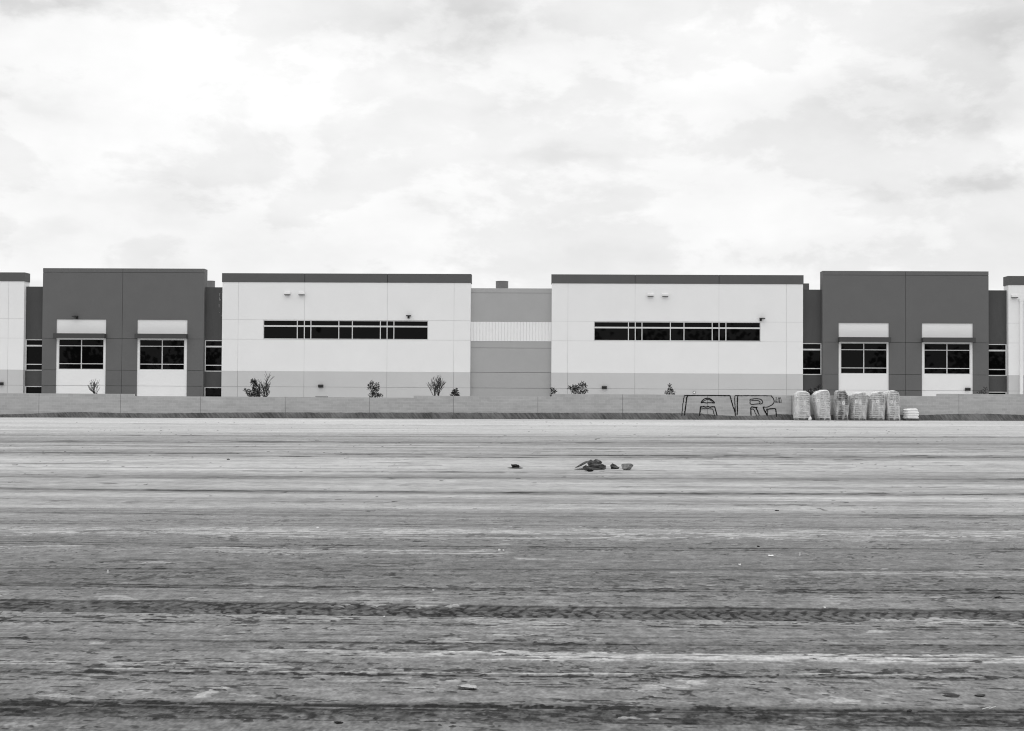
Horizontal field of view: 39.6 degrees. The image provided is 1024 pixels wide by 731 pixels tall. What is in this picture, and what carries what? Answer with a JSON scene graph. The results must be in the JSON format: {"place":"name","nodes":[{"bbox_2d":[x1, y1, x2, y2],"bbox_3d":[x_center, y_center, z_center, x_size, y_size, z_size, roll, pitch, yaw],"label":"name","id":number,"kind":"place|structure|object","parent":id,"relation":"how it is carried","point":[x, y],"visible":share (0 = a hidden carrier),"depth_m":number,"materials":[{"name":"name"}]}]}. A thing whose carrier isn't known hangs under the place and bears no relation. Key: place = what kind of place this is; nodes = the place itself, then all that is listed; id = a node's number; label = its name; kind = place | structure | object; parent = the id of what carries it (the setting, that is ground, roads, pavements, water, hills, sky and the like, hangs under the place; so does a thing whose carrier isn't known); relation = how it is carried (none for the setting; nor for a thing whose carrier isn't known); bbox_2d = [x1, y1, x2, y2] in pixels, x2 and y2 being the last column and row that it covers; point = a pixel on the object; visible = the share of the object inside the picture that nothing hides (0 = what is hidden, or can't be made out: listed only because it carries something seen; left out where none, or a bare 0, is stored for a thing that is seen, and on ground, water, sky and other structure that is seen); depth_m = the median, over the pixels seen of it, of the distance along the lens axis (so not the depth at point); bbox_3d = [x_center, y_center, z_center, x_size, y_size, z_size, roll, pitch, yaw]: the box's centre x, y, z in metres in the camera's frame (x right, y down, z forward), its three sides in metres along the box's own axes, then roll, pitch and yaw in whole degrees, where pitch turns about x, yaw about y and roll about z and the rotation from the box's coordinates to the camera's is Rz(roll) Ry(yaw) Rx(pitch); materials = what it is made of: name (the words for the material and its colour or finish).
{"place":"outdoors","nodes":[
{"label":"outdoors","id":0,"kind":"place"},
{"bbox_2d":[88,381,99,393],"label":"bare sapling","id":1,"kind":"object","parent":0,"point":[93,388],"visible":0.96,"depth_m":112.74,"materials":[{"name":"grey plant"}]},
{"bbox_2d":[243,378,261,396],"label":"leafy shrub","id":2,"kind":"object","parent":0,"point":[254,394],"visible":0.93,"depth_m":112.52,"materials":[{"name":"grey plant"}]},
{"bbox_2d":[253,371,274,396],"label":"bare sapling","id":3,"kind":"object","parent":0,"point":[267,391],"visible":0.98,"depth_m":112.56,"materials":[{"name":"grey plant"}]},
{"bbox_2d":[367,380,382,397],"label":"leafy shrub","id":4,"kind":"object","parent":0,"point":[373,393],"visible":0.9,"depth_m":112.28,"materials":[{"name":"grey plant"}]},
{"bbox_2d":[427,376,444,395],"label":"bare sapling","id":5,"kind":"object","parent":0,"point":[437,385],"visible":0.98,"depth_m":112.03,"materials":[{"name":"grey plant"}]},
{"bbox_2d":[450,388,459,395],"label":"leafy shrub","id":6,"kind":"object","parent":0,"point":[455,393],"visible":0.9,"depth_m":112.08,"materials":[{"name":"grey plant"}]},
{"bbox_2d":[0,417,1023,730],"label":"dirt lot","id":7,"kind":"structure","parent":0,"point":[238,591],"depth_m":12.38,"materials":[{"name":"grey soil"}]},
{"bbox_2d":[458,684,478,689],"bbox_3d":[-0.240,1.704,7.531,0.109,0.024,0.107,1,-1,-20],"label":"dirt clod","id":8,"kind":"object","parent":7,"relation":"on","point":[466,686],"visible":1,"depth_m":7.52,"materials":[{"name":"white soil"}]},
{"bbox_2d":[587,460,594,467],"bbox_3d":[1.766,2.190,31.660,0.159,0.201,0.159,-1,-2,38],"label":"rock","id":9,"kind":"object","parent":7,"relation":"on","point":[590,463],"visible":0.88,"depth_m":31.62,"materials":[{"name":"grey stone"}]},
{"bbox_2d":[579,468,604,469],"bbox_3d":[1.672,2.233,30.719,0.444,0.040,0.617,1,-2,-41],"label":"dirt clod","id":10,"kind":"object","parent":7,"relation":"on","point":[591,468],"visible":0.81,"depth_m":30.68,"materials":[{"name":"grey soil"}]},
{"bbox_2d":[593,459,601,463],"bbox_3d":[1.885,2.196,31.858,0.223,0.202,0.197,0,-2,31],"label":"rock","id":11,"kind":"object","parent":7,"relation":"on","point":[596,461],"visible":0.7,"depth_m":31.81,"materials":[{"name":"grey stone"}]},
{"bbox_2d":[593,464,605,468],"bbox_3d":[1.898,2.208,31.116,0.201,0.126,0.298,-1,-2,45],"label":"rock","id":12,"kind":"object","parent":7,"relation":"on","point":[601,466],"visible":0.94,"depth_m":31.04,"materials":[{"name":"grey stone"}]},
{"bbox_2d":[621,463,632,469],"bbox_3d":[2.487,2.185,30.608,0.266,0.159,0.212,0,-1,2],"label":"rock","id":13,"kind":"object","parent":7,"relation":"on","point":[628,466],"visible":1,"depth_m":30.57,"materials":[{"name":"grey stone"}]},
{"bbox_2d":[793,391,810,419],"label":"wrapped stack","id":14,"kind":"object","parent":7,"relation":"on","point":[801,409],"visible":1,"depth_m":102.10,"materials":[{"name":"white plastic"}]},
{"bbox_2d":[812,390,830,419],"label":"wrapped stack","id":15,"kind":"object","parent":7,"relation":"on","point":[820,403],"visible":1,"depth_m":102.06,"materials":[{"name":"white plastic"}]},
{"bbox_2d":[833,390,848,419],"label":"wrapped stack","id":16,"kind":"object","parent":7,"relation":"on","point":[841,405],"visible":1,"depth_m":102.03,"materials":[{"name":"white plastic"}]},
{"bbox_2d":[849,392,867,420],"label":"wrapped stack","id":17,"kind":"object","parent":7,"relation":"on","point":[858,405],"visible":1,"depth_m":102.01,"materials":[{"name":"white plastic"}]},
{"bbox_2d":[867,391,885,420],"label":"wrapped stack","id":18,"kind":"object","parent":7,"relation":"on","point":[876,407],"visible":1,"depth_m":101.97,"materials":[{"name":"white plastic"}]},
{"bbox_2d":[885,390,899,420],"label":"wrapped stack","id":19,"kind":"object","parent":7,"relation":"on","point":[892,412],"visible":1,"depth_m":101.90,"materials":[{"name":"white plastic"}]},
{"bbox_2d":[903,408,918,420],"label":"pallet stack","id":20,"kind":"object","parent":7,"relation":"on","point":[910,414],"visible":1,"depth_m":101.87,"materials":[{"name":"white wood"}]},
{"bbox_2d":[942,694,959,696],"bbox_3d":[2.285,1.716,7.392,0.083,0.004,0.083,-1,-2,43],"label":"dirt clod","id":21,"kind":"object","parent":7,"relation":"on","point":[950,695],"visible":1,"depth_m":7.39,"materials":[{"name":"grey soil"}]},
{"bbox_2d":[0,0,1023,289],"label":"sky","id":22,"kind":"structure","parent":0,"point":[521,143],"materials":[{"name":"white"}]},
{"bbox_2d":[550,387,556,395],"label":"leafy shrub","id":23,"kind":"object","parent":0,"point":[553,390],"visible":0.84,"depth_m":111.91,"materials":[{"name":"grey plant"}]},
{"bbox_2d":[567,380,588,393],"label":"leafy shrub","id":24,"kind":"object","parent":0,"point":[576,389],"visible":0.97,"depth_m":111.85,"materials":[{"name":"grey plant"}]},
{"bbox_2d":[665,383,674,394],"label":"leafy shrub","id":25,"kind":"object","parent":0,"point":[671,390],"visible":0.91,"depth_m":111.66,"materials":[{"name":"grey plant"}]},
{"bbox_2d":[806,384,820,393],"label":"leafy shrub","id":26,"kind":"object","parent":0,"point":[816,389],"visible":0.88,"depth_m":111.34,"materials":[{"name":"black plant"}]},
{"bbox_3d":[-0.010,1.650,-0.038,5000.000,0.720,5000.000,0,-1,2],"label":"ground","id":27,"kind":"structure","parent":0,"visible":0},
{"bbox_2d":[0,268,1023,397],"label":"warehouse","id":28,"kind":"structure","parent":27,"relation":"on","point":[158,332],"depth_m":118.32,"materials":[{"name":"white paint"}]},
{"bbox_2d":[25,339,41,370],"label":"window","id":29,"kind":"structure","parent":28,"relation":"in","point":[33,359],"depth_m":119.74,"materials":[{"name":"black glass"}]},
{"bbox_2d":[25,386,41,392],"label":"window","id":30,"kind":"structure","parent":28,"relation":"in","point":[28,389],"depth_m":119.69,"materials":[{"name":"black glass"}]},
{"bbox_2d":[58,339,103,369],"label":"window","id":31,"kind":"structure","parent":28,"relation":"in","point":[73,354],"depth_m":119.22,"materials":[{"name":"black glass"}]},
{"bbox_2d":[139,339,184,369],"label":"window","id":32,"kind":"structure","parent":28,"relation":"in","point":[154,354],"depth_m":119.04,"materials":[{"name":"black glass"}]},
{"bbox_2d":[207,281,214,286],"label":"roof vent","id":33,"kind":"object","parent":28,"relation":"on","point":[210,283],"visible":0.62,"depth_m":126.67,"materials":[{"name":"grey metal"}]},
{"bbox_2d":[204,387,220,396],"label":"window","id":34,"kind":"structure","parent":28,"relation":"in","point":[208,391],"depth_m":119.28,"materials":[{"name":"black glass"}]},
{"bbox_2d":[205,340,221,371],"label":"window","id":35,"kind":"structure","parent":28,"relation":"in","point":[213,348],"depth_m":119.34,"materials":[{"name":"black glass"}]},
{"bbox_2d":[263,320,427,339],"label":"window","id":36,"kind":"structure","parent":28,"relation":"in","point":[272,329],"depth_m":118.61,"materials":[{"name":"black glass"}]},
{"bbox_2d":[496,281,507,287],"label":"roof vent","id":37,"kind":"object","parent":28,"relation":"on","point":[501,284],"visible":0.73,"depth_m":123.79,"materials":[{"name":"grey metal"}]},
{"bbox_2d":[594,321,760,341],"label":"window","id":38,"kind":"structure","parent":28,"relation":"in","point":[603,330],"depth_m":117.83,"materials":[{"name":"black glass"}]},
{"bbox_2d":[803,343,820,374],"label":"window","id":39,"kind":"structure","parent":28,"relation":"in","point":[811,351],"depth_m":117.95,"materials":[{"name":"black glass"}]},
{"bbox_2d":[840,343,886,373],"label":"window","id":40,"kind":"structure","parent":28,"relation":"in","point":[855,358],"depth_m":117.43,"materials":[{"name":"black glass"}]},
{"bbox_2d":[924,343,969,373],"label":"window","id":41,"kind":"structure","parent":28,"relation":"in","point":[939,358],"depth_m":117.23,"materials":[{"name":"black glass"}]},
{"bbox_2d":[989,344,1006,375],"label":"window","id":42,"kind":"structure","parent":28,"relation":"in","point":[997,352],"depth_m":117.51,"materials":[{"name":"black glass"}]},
{"bbox_2d":[989,392,1006,393],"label":"window","id":43,"kind":"structure","parent":28,"relation":"in","point":[989,392],"depth_m":117.40,"materials":[{"name":"black glass"}]},
{"bbox_2d":[0,393,1023,420],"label":"boundary wall","id":44,"kind":"structure","parent":27,"relation":"on","point":[973,407],"depth_m":104.04,"materials":[{"name":"concrete"}]}
]}

